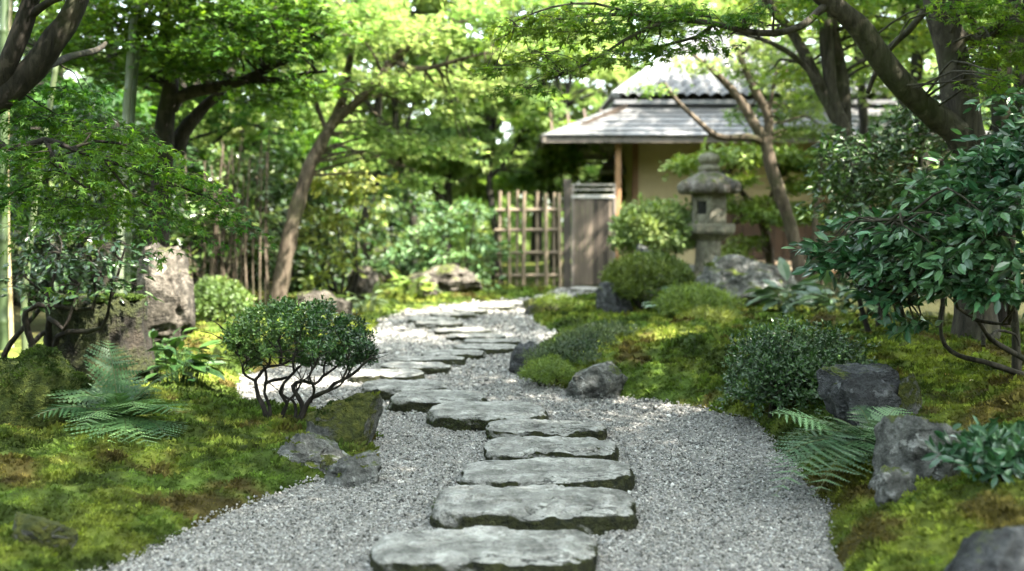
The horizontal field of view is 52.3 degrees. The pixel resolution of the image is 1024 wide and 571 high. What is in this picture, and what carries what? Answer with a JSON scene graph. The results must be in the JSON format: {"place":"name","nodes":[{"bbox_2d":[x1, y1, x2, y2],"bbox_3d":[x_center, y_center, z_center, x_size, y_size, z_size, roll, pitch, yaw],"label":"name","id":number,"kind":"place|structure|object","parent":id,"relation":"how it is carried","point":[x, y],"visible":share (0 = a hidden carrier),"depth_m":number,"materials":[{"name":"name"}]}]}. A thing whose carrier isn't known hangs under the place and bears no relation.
{"place":"outdoors","nodes":[
{"label":"outdoors","id":0,"kind":"place"},
{"bbox_2d":[169,134,304,306],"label":"bamboo grass","id":1,"kind":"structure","parent":0,"point":[225,174],"depth_m":12.36,"materials":[{"name":"green plant"}]},
{"bbox_2d":[76,287,844,570],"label":"path","id":2,"kind":"structure","parent":0,"point":[837,566],"depth_m":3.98,"materials":[{"name":"gravel"}]},
{"bbox_2d":[348,368,424,382],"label":"stepping stone","id":3,"kind":"object","parent":2,"relation":"on","point":[365,375],"visible":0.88,"depth_m":7.17,"materials":[{"name":"stone"}]},
{"bbox_2d":[361,379,445,400],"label":"stepping stone","id":4,"kind":"object","parent":2,"relation":"on","point":[389,389],"visible":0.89,"depth_m":6.56,"materials":[{"name":"stone"}]},
{"bbox_2d":[378,361,451,374],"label":"stepping stone","id":5,"kind":"object","parent":2,"relation":"on","point":[428,368],"visible":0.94,"depth_m":7.59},
{"bbox_2d":[388,355,465,365],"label":"stepping stone","id":6,"kind":"object","parent":2,"relation":"on","point":[452,360],"visible":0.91,"depth_m":8.01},
{"bbox_2d":[387,389,487,412],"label":"stepping stone","id":7,"kind":"object","parent":2,"relation":"on","point":[419,400],"visible":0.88,"depth_m":6.10,"materials":[{"name":"stone"}]},
{"bbox_2d":[414,320,462,328],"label":"stepping stone","id":8,"kind":"object","parent":2,"relation":"on","point":[437,324],"visible":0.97,"depth_m":10.86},
{"bbox_2d":[421,349,486,359],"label":"stepping stone","id":9,"kind":"object","parent":2,"relation":"on","point":[472,354],"visible":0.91,"depth_m":8.37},
{"bbox_2d":[446,333,505,342],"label":"stepping stone","id":10,"kind":"object","parent":2,"relation":"on","point":[460,337],"visible":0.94,"depth_m":9.66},
{"bbox_2d":[453,343,516,354],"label":"stepping stone","id":11,"kind":"object","parent":2,"relation":"on","point":[488,349],"visible":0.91,"depth_m":8.76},
{"bbox_2d":[463,338,520,344],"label":"stepping stone","id":12,"kind":"object","parent":2,"relation":"on","point":[492,341],"visible":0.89,"depth_m":9.23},
{"bbox_2d":[483,436,619,461],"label":"stepping stone","id":13,"kind":"object","parent":2,"relation":"on","point":[514,448],"visible":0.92,"depth_m":4.83,"materials":[{"name":"stone"}]},
{"bbox_2d":[426,400,548,431],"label":"stepping stone","id":14,"kind":"object","parent":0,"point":[461,415],"visible":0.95,"depth_m":5.65,"materials":[{"name":"stone"}]},
{"bbox_2d":[14,0,986,229],"label":"sky","id":15,"kind":"structure","parent":0,"point":[506,125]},
{"bbox_2d":[0,231,1023,570],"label":"ground","id":16,"kind":"structure","parent":0,"point":[38,325],"depth_m":4.45,"materials":[{"name":"plant"}]},
{"bbox_2d":[0,0,8,350],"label":"bamboo","id":17,"kind":"object","parent":16,"relation":"on","point":[4,321],"visible":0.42,"depth_m":7.57,"materials":[{"name":"green plant"}]},
{"bbox_2d":[11,512,77,549],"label":"rock","id":18,"kind":"object","parent":16,"relation":"on","point":[39,530],"visible":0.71,"depth_m":3.34,"materials":[{"name":"stone"}]},
{"bbox_2d":[0,343,96,428],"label":"rock","id":19,"kind":"object","parent":16,"relation":"on","point":[31,378],"visible":0.81,"depth_m":4.89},
{"bbox_2d":[8,0,104,347],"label":"bamboo","id":20,"kind":"object","parent":16,"relation":"on","point":[10,298],"visible":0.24,"depth_m":8.20,"materials":[{"name":"green plant"}]},
{"bbox_2d":[0,217,163,357],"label":"broadleaf shrub","id":21,"kind":"object","parent":16,"relation":"on","point":[55,265],"visible":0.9,"depth_m":6.18,"materials":[{"name":"green plant"}]},
{"bbox_2d":[9,98,180,300],"bbox_3d":[-4.095,-0.622,9.597,2.099,2.282,1.821,2,4,32],"label":"broadleaf shrub","id":22,"kind":"object","parent":16,"relation":"on","point":[76,277],"visible":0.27,"depth_m":9.55,"materials":[{"name":"green plant"}]},
{"bbox_2d":[21,0,176,350],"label":"bamboo","id":23,"kind":"object","parent":16,"relation":"on","point":[55,71],"visible":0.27,"depth_m":7.17,"materials":[{"name":"green plant"}]},
{"bbox_2d":[43,292,160,382],"bbox_3d":[-2.614,0.386,6.589,0.816,0.666,0.732,0,3,0],"label":"boulder","id":24,"kind":"object","parent":16,"relation":"on","point":[125,328],"visible":0.55,"depth_m":6.37,"materials":[{"name":"stone"}]},
{"bbox_2d":[9,112,207,306],"bbox_3d":[-5.538,-0.811,12.953,3.773,2.686,2.058,0,3,0],"label":"broadleaf shrub","id":25,"kind":"object","parent":16,"relation":"on","point":[189,146],"visible":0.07,"depth_m":12.87,"materials":[{"name":"green plant"}]},
{"bbox_2d":[31,340,188,446],"bbox_3d":[-1.849,0.483,4.790,0.917,0.414,0.660,5,6,57],"label":"fern","id":26,"kind":"object","parent":16,"relation":"on","point":[124,400],"visible":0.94,"depth_m":4.85,"materials":[{"name":"green plant"}]},
{"bbox_2d":[9,0,235,242],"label":"leafy tree","id":27,"kind":"object","parent":16,"relation":"on","point":[142,109],"visible":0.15,"depth_m":11.04,"materials":[{"name":"green plant"}]},
{"bbox_2d":[115,2,138,292],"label":"bamboo","id":28,"kind":"object","parent":16,"relation":"on","point":[127,97],"visible":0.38,"depth_m":8.30,"materials":[{"name":"green plant"}]},
{"bbox_2d":[124,0,142,292],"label":"bamboo","id":29,"kind":"object","parent":16,"relation":"on","point":[128,241],"visible":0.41,"depth_m":8.53,"materials":[{"name":"green plant"}]},
{"bbox_2d":[0,0,278,296],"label":"maple tree","id":30,"kind":"object","parent":16,"relation":"on","point":[23,78],"visible":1,"depth_m":4.95,"materials":[{"name":"green plant"}]},
{"bbox_2d":[12,0,280,292],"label":"leafy tree","id":31,"kind":"object","parent":16,"relation":"on","point":[53,10],"visible":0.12,"depth_m":12.79,"materials":[{"name":"green plant"}]},
{"bbox_2d":[136,242,194,349],"bbox_3d":[-2.681,0.161,8.023,0.463,1.009,0.351,-1,4,-16],"label":"rock","id":32,"kind":"object","parent":16,"relation":"on","point":[171,286],"visible":0.62,"depth_m":7.94,"materials":[{"name":"stone"}]},
{"bbox_2d":[148,326,204,373],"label":"broadleaf plant","id":33,"kind":"object","parent":16,"relation":"on","point":[153,333],"visible":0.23,"depth_m":7.30,"materials":[{"name":"green plant"}]},
{"bbox_2d":[10,2,351,254],"bbox_3d":[-6.607,-4.106,19.395,7.009,8.230,6.081,0,3,0],"label":"leafy tree","id":34,"kind":"object","parent":16,"relation":"on","point":[35,39],"visible":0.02,"depth_m":19.95,"materials":[{"name":"green plant"}]},
{"bbox_2d":[137,337,233,386],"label":"broadleaf plant","id":35,"kind":"object","parent":16,"relation":"on","point":[192,361],"visible":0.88,"depth_m":6.56,"materials":[{"name":"green plant"}]},
{"bbox_2d":[26,0,373,247],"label":"maple tree","id":36,"kind":"object","parent":16,"relation":"on","point":[162,50],"visible":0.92,"depth_m":8.42,"materials":[{"name":"green plant"}]},
{"bbox_2d":[14,0,386,283],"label":"leafy tree","id":37,"kind":"object","parent":16,"relation":"on","point":[296,144],"visible":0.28,"depth_m":13.61,"materials":[{"name":"green plant"}]},
{"bbox_2d":[194,273,256,322],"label":"round shrub","id":38,"kind":"object","parent":16,"relation":"on","point":[219,297],"visible":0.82,"depth_m":10.38,"materials":[{"name":"green plant"}]},
{"bbox_2d":[93,160,376,292],"bbox_3d":[-4.181,-0.700,15.522,4.328,2.299,2.048,0,3,0],"label":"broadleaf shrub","id":39,"kind":"object","parent":16,"relation":"on","point":[319,201],"visible":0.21,"depth_m":15.28,"materials":[{"name":"green plant"}]},
{"bbox_2d":[82,0,413,283],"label":"leafy tree","id":40,"kind":"object","parent":16,"relation":"on","point":[209,139],"visible":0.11,"depth_m":15.49,"materials":[{"name":"green plant"}]},
{"bbox_2d":[195,294,386,420],"bbox_3d":[-1.094,0.395,5.383,0.892,0.710,0.608,2,4,30],"label":"azalea shrub","id":41,"kind":"object","parent":16,"relation":"on","point":[235,336],"visible":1,"depth_m":5.33,"materials":[{"name":"green plant"}]},
{"bbox_2d":[274,429,348,469],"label":"rock","id":42,"kind":"object","parent":16,"relation":"on","point":[310,449],"visible":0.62,"depth_m":4.55,"materials":[{"name":"stone"}]},
{"bbox_2d":[295,290,336,310],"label":"rock","id":43,"kind":"object","parent":16,"relation":"on","point":[306,296],"visible":0.44,"depth_m":12.14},
{"bbox_2d":[248,0,430,264],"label":"leafy tree","id":44,"kind":"object","parent":16,"relation":"on","point":[298,166],"visible":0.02,"depth_m":22.20,"materials":[{"name":"green plant"}]},
{"bbox_2d":[284,162,399,300],"bbox_3d":[-2.135,-0.638,13.136,1.412,1.916,1.586,0,3,0],"label":"broadleaf shrub","id":45,"kind":"object","parent":16,"relation":"on","point":[348,180],"visible":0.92,"depth_m":12.97,"materials":[{"name":"green plant"}]},
{"bbox_2d":[306,390,383,445],"bbox_3d":[-0.823,0.725,5.061,0.378,0.427,0.290,0,3,0],"label":"rock","id":46,"kind":"object","parent":16,"relation":"on","point":[355,417],"visible":0.74,"depth_m":4.97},
{"bbox_2d":[324,449,381,487],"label":"rock","id":47,"kind":"object","parent":16,"relation":"on","point":[357,468],"visible":0.8,"depth_m":4.36,"materials":[{"name":"stone"}]},
{"bbox_2d":[347,264,377,301],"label":"rock","id":48,"kind":"object","parent":16,"relation":"on","point":[365,286],"visible":0.53,"depth_m":13.70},
{"bbox_2d":[261,0,470,284],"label":"leafy tree","id":49,"kind":"object","parent":16,"relation":"on","point":[377,102],"visible":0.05,"depth_m":17.19,"materials":[{"name":"green plant"}]},
{"bbox_2d":[334,281,399,313],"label":"broadleaf plant","id":50,"kind":"object","parent":16,"relation":"on","point":[369,296],"visible":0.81,"depth_m":12.17,"materials":[{"name":"green plant"}]},
{"bbox_2d":[339,155,446,285],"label":"broadleaf shrub","id":51,"kind":"object","parent":16,"relation":"on","point":[376,234],"visible":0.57,"depth_m":17.36,"materials":[{"name":"green plant"}]},
{"bbox_2d":[381,266,439,298],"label":"broadleaf plant","id":52,"kind":"object","parent":16,"relation":"on","point":[427,286],"visible":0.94,"depth_m":14.50,"materials":[{"name":"green plant"}]},
{"bbox_2d":[268,0,554,306],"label":"maple tree","id":53,"kind":"object","parent":16,"relation":"on","point":[452,38],"visible":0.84,"depth_m":11.96,"materials":[{"name":"green plant"}]},
{"bbox_2d":[401,272,437,294],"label":"rock","id":54,"kind":"object","parent":16,"relation":"on","point":[413,276],"visible":0.46,"depth_m":15.01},
{"bbox_2d":[329,0,536,275],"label":"leafy tree","id":55,"kind":"object","parent":16,"relation":"on","point":[434,75],"visible":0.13,"depth_m":17.98,"materials":[{"name":"green plant"}]},
{"bbox_2d":[298,22,567,263],"bbox_3d":[-1.937,-3.678,26.249,6.866,6.511,5.312,-3,4,-39],"label":"leafy tree","id":56,"kind":"object","parent":16,"relation":"on","point":[438,196],"visible":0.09,"depth_m":26.17,"materials":[{"name":"green plant"}]},
{"bbox_2d":[345,0,550,263],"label":"leafy tree","id":57,"kind":"object","parent":16,"relation":"on","point":[520,77],"visible":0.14,"depth_m":19.09,"materials":[{"name":"green plant"}]},
{"bbox_2d":[381,194,523,290],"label":"broadleaf shrub","id":58,"kind":"object","parent":16,"relation":"on","point":[430,225],"visible":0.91,"depth_m":16.26,"materials":[{"name":"green plant"}]},
{"bbox_2d":[424,264,482,292],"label":"rock","id":59,"kind":"object","parent":16,"relation":"on","point":[453,277],"visible":0.69,"depth_m":15.26,"materials":[{"name":"stone"}]},
{"bbox_2d":[369,525,598,570],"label":"stepping stone","id":60,"kind":"object","parent":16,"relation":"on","point":[487,548],"visible":1,"depth_m":3.27,"materials":[{"name":"stone"}]},
{"bbox_2d":[468,221,515,284],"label":"broadleaf shrub","id":61,"kind":"object","parent":16,"relation":"on","point":[497,261],"visible":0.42,"depth_m":17.13,"materials":[{"name":"green plant"}]},
{"bbox_2d":[391,0,604,278],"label":"leafy tree","id":62,"kind":"object","parent":16,"relation":"on","point":[489,129],"visible":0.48,"depth_m":19.08,"materials":[{"name":"green plant"}]},
{"bbox_2d":[9,10,1023,257],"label":"woodland","id":63,"kind":"object","parent":16,"relation":"on","point":[591,170],"visible":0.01,"depth_m":31.95,"materials":[{"name":"plant"}]},
{"bbox_2d":[441,51,599,260],"bbox_3d":[0.264,-3.519,27.648,4.684,6.026,6.421,1,3,11],"label":"leafy tree","id":64,"kind":"object","parent":16,"relation":"on","point":[480,193],"visible":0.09,"depth_m":27.49,"materials":[{"name":"green plant"}]},
{"bbox_2d":[509,341,539,374],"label":"rock","id":65,"kind":"object","parent":16,"relation":"on","point":[516,361],"visible":0.36,"depth_m":7.54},
{"bbox_2d":[494,190,562,286],"bbox_3d":[0.289,-0.771,17.584,1.184,1.669,0.148,0,3,0],"label":"bamboo fence","id":66,"kind":"object","parent":16,"relation":"on","point":[536,230],"visible":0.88,"depth_m":17.55,"materials":[{"name":"wood"}]},
{"bbox_2d":[429,484,638,535],"bbox_3d":[0.081,0.857,3.873,0.773,0.160,0.444,0,3,0],"label":"stepping stone","id":67,"kind":"object","parent":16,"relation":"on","point":[599,511],"visible":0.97,"depth_m":3.74,"materials":[{"name":"stone"}]},
{"bbox_2d":[455,0,632,267],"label":"leafy tree","id":68,"kind":"object","parent":16,"relation":"on","point":[576,94],"visible":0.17,"depth_m":21.87,"materials":[{"name":"green plant"}]},
{"bbox_2d":[485,418,606,439],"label":"stepping stone","id":69,"kind":"object","parent":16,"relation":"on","point":[514,427],"visible":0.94,"depth_m":5.31,"materials":[{"name":"stone"}]},
{"bbox_2d":[456,457,636,491],"bbox_3d":[0.146,0.826,4.383,0.769,0.133,0.426,0,3,0],"label":"stepping stone","id":70,"kind":"object","parent":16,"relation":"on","point":[582,472],"visible":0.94,"depth_m":4.31,"materials":[{"name":"stone"}]},
{"bbox_2d":[516,352,578,386],"bbox_3d":[0.245,0.596,6.993,0.467,0.306,0.547,0,3,0],"label":"moss cushion","id":71,"kind":"object","parent":16,"relation":"on","point":[530,370],"visible":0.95,"depth_m":6.88,"materials":[{"name":"green plant"}]},
{"bbox_2d":[533,291,577,311],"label":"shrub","id":72,"kind":"object","parent":16,"relation":"on","point":[550,298],"visible":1,"depth_m":12.19,"materials":[{"name":"green plant"}]},
{"bbox_2d":[520,317,641,371],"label":"juniper shrub","id":73,"kind":"object","parent":16,"relation":"on","point":[601,331],"visible":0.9,"depth_m":7.43,"materials":[{"name":"green plant"}]},
{"bbox_2d":[563,179,615,287],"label":"garden gate","id":74,"kind":"structure","parent":16,"relation":"on","point":[590,231],"depth_m":17.56,"materials":[{"name":"grey wood"}]},
{"bbox_2d":[574,198,612,284],"bbox_3d":[1.365,-0.744,17.590,0.705,1.473,0.034,0,3,0],"label":"door panel","id":75,"kind":"structure","parent":74,"relation":"in","point":[591,234],"depth_m":17.57,"materials":[{"name":"brown wood"}]},
{"bbox_2d":[566,361,627,399],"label":"rock","id":76,"kind":"object","parent":16,"relation":"on","point":[607,379],"visible":0.81,"depth_m":6.49,"materials":[{"name":"stone"}]},
{"bbox_2d":[597,152,625,263],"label":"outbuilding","id":77,"kind":"structure","parent":16,"relation":"on","point":[608,167],"depth_m":21.33,"materials":[{"name":"wood"}]},
{"bbox_2d":[595,281,632,313],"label":"rock","id":78,"kind":"object","parent":16,"relation":"on","point":[607,299],"visible":0.59,"depth_m":11.46,"materials":[{"name":"stone"}]},
{"bbox_2d":[505,0,730,142],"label":"leafy tree","id":79,"kind":"object","parent":16,"relation":"on","point":[698,4],"visible":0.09,"depth_m":24.66,"materials":[{"name":"green plant"}]},
{"bbox_2d":[598,249,696,310],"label":"shrub","id":80,"kind":"object","parent":16,"relation":"on","point":[672,266],"visible":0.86,"depth_m":11.40,"materials":[{"name":"green plant"}]},
{"bbox_2d":[606,192,697,272],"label":"azalea shrub","id":81,"kind":"object","parent":16,"relation":"on","point":[646,225],"visible":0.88,"depth_m":13.07,"materials":[{"name":"green plant"}]},
{"bbox_2d":[649,279,745,315],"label":"ground shrub","id":82,"kind":"object","parent":16,"relation":"on","point":[672,299],"visible":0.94,"depth_m":9.41,"materials":[{"name":"green plant"}]},
{"bbox_2d":[677,151,741,282],"bbox_3d":[2.485,-0.777,13.178,0.805,1.826,0.862,0,3,0],"label":"stone lantern","id":83,"kind":"object","parent":16,"relation":"on","point":[709,186],"visible":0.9,"depth_m":12.99,"materials":[{"name":"stone"}]},
{"bbox_2d":[675,304,746,323],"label":"ground shrub","id":84,"kind":"object","parent":16,"relation":"on","point":[712,313],"visible":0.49,"depth_m":8.82,"materials":[{"name":"green plant"}]},
{"bbox_2d":[624,26,862,295],"bbox_3d":[2.814,-1.393,12.594,3.143,3.344,1.355,-2,4,-27],"label":"garden tree","id":85,"kind":"object","parent":16,"relation":"on","point":[765,137],"visible":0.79,"depth_m":12.31,"materials":[{"name":"green plant"}]},
{"bbox_2d":[464,0,1023,340],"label":"maple tree","id":86,"kind":"object","parent":16,"relation":"on","point":[959,85],"visible":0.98,"depth_m":5.86,"materials":[{"name":"green plant"}]},
{"bbox_2d":[635,0,853,55],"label":"leafy tree","id":87,"kind":"object","parent":16,"relation":"on","point":[720,14],"visible":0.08,"depth_m":25.31,"materials":[{"name":"green plant"}]},
{"bbox_2d":[695,254,797,306],"bbox_3d":[2.559,0.012,11.635,1.243,0.739,0.868,0,3,0],"label":"rock","id":88,"kind":"object","parent":16,"relation":"on","point":[739,275],"visible":0.45,"depth_m":11.37,"materials":[{"name":"stone"}]},
{"bbox_2d":[657,137,844,264],"bbox_3d":[3.285,-0.944,14.315,2.613,2.218,1.858,0,3,0],"label":"cloud pruned tree","id":89,"kind":"object","parent":16,"relation":"on","point":[751,207],"visible":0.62,"depth_m":14.12,"materials":[{"name":"green plant"}]},
{"bbox_2d":[535,27,990,276],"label":"tea house","id":90,"kind":"structure","parent":16,"relation":"on","point":[642,138],"depth_m":18.78,"materials":[{"name":"tile"}]},
{"bbox_2d":[743,257,837,313],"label":"broadleaf plant","id":91,"kind":"object","parent":16,"relation":"on","point":[766,297],"visible":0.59,"depth_m":10.41,"materials":[{"name":"green plant"}]},
{"bbox_2d":[716,311,881,419],"bbox_3d":[1.513,0.420,5.643,0.777,0.555,0.968,3,5,44],"label":"boxwood shrub","id":92,"kind":"object","parent":16,"relation":"on","point":[781,376],"visible":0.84,"depth_m":5.50,"materials":[{"name":"green plant"}]},
{"bbox_2d":[683,0,936,315],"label":"maple tree","id":93,"kind":"object","parent":16,"relation":"on","point":[831,87],"visible":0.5,"depth_m":9.48,"materials":[{"name":"green plant"}]},
{"bbox_2d":[801,156,843,294],"bbox_3d":[4.058,-0.718,12.959,0.835,1.948,0.650,2,4,25],"label":"garden tree","id":94,"kind":"object","parent":16,"relation":"on","point":[815,221],"visible":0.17,"depth_m":12.85,"materials":[{"name":"green plant"}]},
{"bbox_2d":[776,270,893,313],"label":"broadleaf plant","id":95,"kind":"object","parent":16,"relation":"on","point":[810,300],"visible":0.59,"depth_m":9.57,"materials":[{"name":"green plant"}]},
{"bbox_2d":[765,405,912,496],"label":"fern","id":96,"kind":"object","parent":16,"relation":"on","point":[842,443],"visible":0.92,"depth_m":4.04,"materials":[{"name":"green plant"}]},
{"bbox_2d":[816,363,901,428],"bbox_3d":[1.606,0.566,4.795,0.394,0.396,0.289,-1,4,-22],"label":"rock","id":97,"kind":"object","parent":16,"relation":"on","point":[842,389],"visible":0.57,"depth_m":4.69,"materials":[{"name":"stone"}]},
{"bbox_2d":[792,93,950,332],"bbox_3d":[2.682,-0.505,7.567,1.225,1.874,1.623,1,4,20],"label":"broadleaf shrub","id":98,"kind":"object","parent":16,"relation":"on","point":[870,186],"visible":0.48,"depth_m":7.45,"materials":[{"name":"green plant"}]},
{"bbox_2d":[765,0,983,283],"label":"leafy tree","id":99,"kind":"object","parent":16,"relation":"on","point":[863,118],"visible":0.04,"depth_m":16.44,"materials":[{"name":"green plant"}]},
{"bbox_2d":[730,0,1022,170],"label":"leafy tree","id":100,"kind":"object","parent":16,"relation":"on","point":[918,54],"visible":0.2,"depth_m":13.91,"materials":[{"name":"green plant"}]},
{"bbox_2d":[759,0,1022,118],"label":"leafy tree","id":101,"kind":"object","parent":16,"relation":"on","point":[889,2],"visible":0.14,"depth_m":12.28,"materials":[{"name":"green plant"}]},
{"bbox_2d":[874,465,916,508],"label":"rock","id":102,"kind":"object","parent":16,"relation":"on","point":[891,484],"visible":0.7,"depth_m":3.57,"materials":[{"name":"stone"}]},
{"bbox_2d":[781,87,1023,374],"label":"camellia shrub","id":103,"kind":"object","parent":16,"relation":"on","point":[920,223],"visible":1,"depth_m":4.66,"materials":[{"name":"green plant"}]},
{"bbox_2d":[898,373,921,414],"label":"rock","id":104,"kind":"object","parent":16,"relation":"on","point":[909,393],"visible":0.58,"depth_m":4.71,"materials":[{"name":"stone"}]},
{"bbox_2d":[868,414,962,489],"bbox_3d":[1.473,0.647,3.785,0.333,0.380,0.222,2,4,31],"label":"rock","id":105,"kind":"object","parent":16,"relation":"on","point":[900,442],"visible":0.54,"depth_m":3.71,"materials":[{"name":"stone"}]},
{"bbox_2d":[811,5,1023,240],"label":"leafy tree","id":106,"kind":"object","parent":16,"relation":"on","point":[876,116],"visible":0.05,"depth_m":17.68,"materials":[{"name":"green plant"}]},
{"bbox_2d":[918,0,1023,328],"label":"broadleaf tree","id":107,"kind":"object","parent":16,"relation":"on","point":[1002,314],"visible":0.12,"depth_m":7.55,"materials":[{"name":"green plant"}]},
{"bbox_2d":[921,415,1023,488],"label":"broadleaf plant","id":108,"kind":"object","parent":16,"relation":"on","point":[990,453],"visible":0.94,"depth_m":3.38,"materials":[{"name":"green plant"}]},
{"bbox_2d":[943,526,1023,570],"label":"rock","id":109,"kind":"object","parent":16,"relation":"on","point":[1000,549],"visible":1,"depth_m":2.72,"materials":[{"name":"stone"}]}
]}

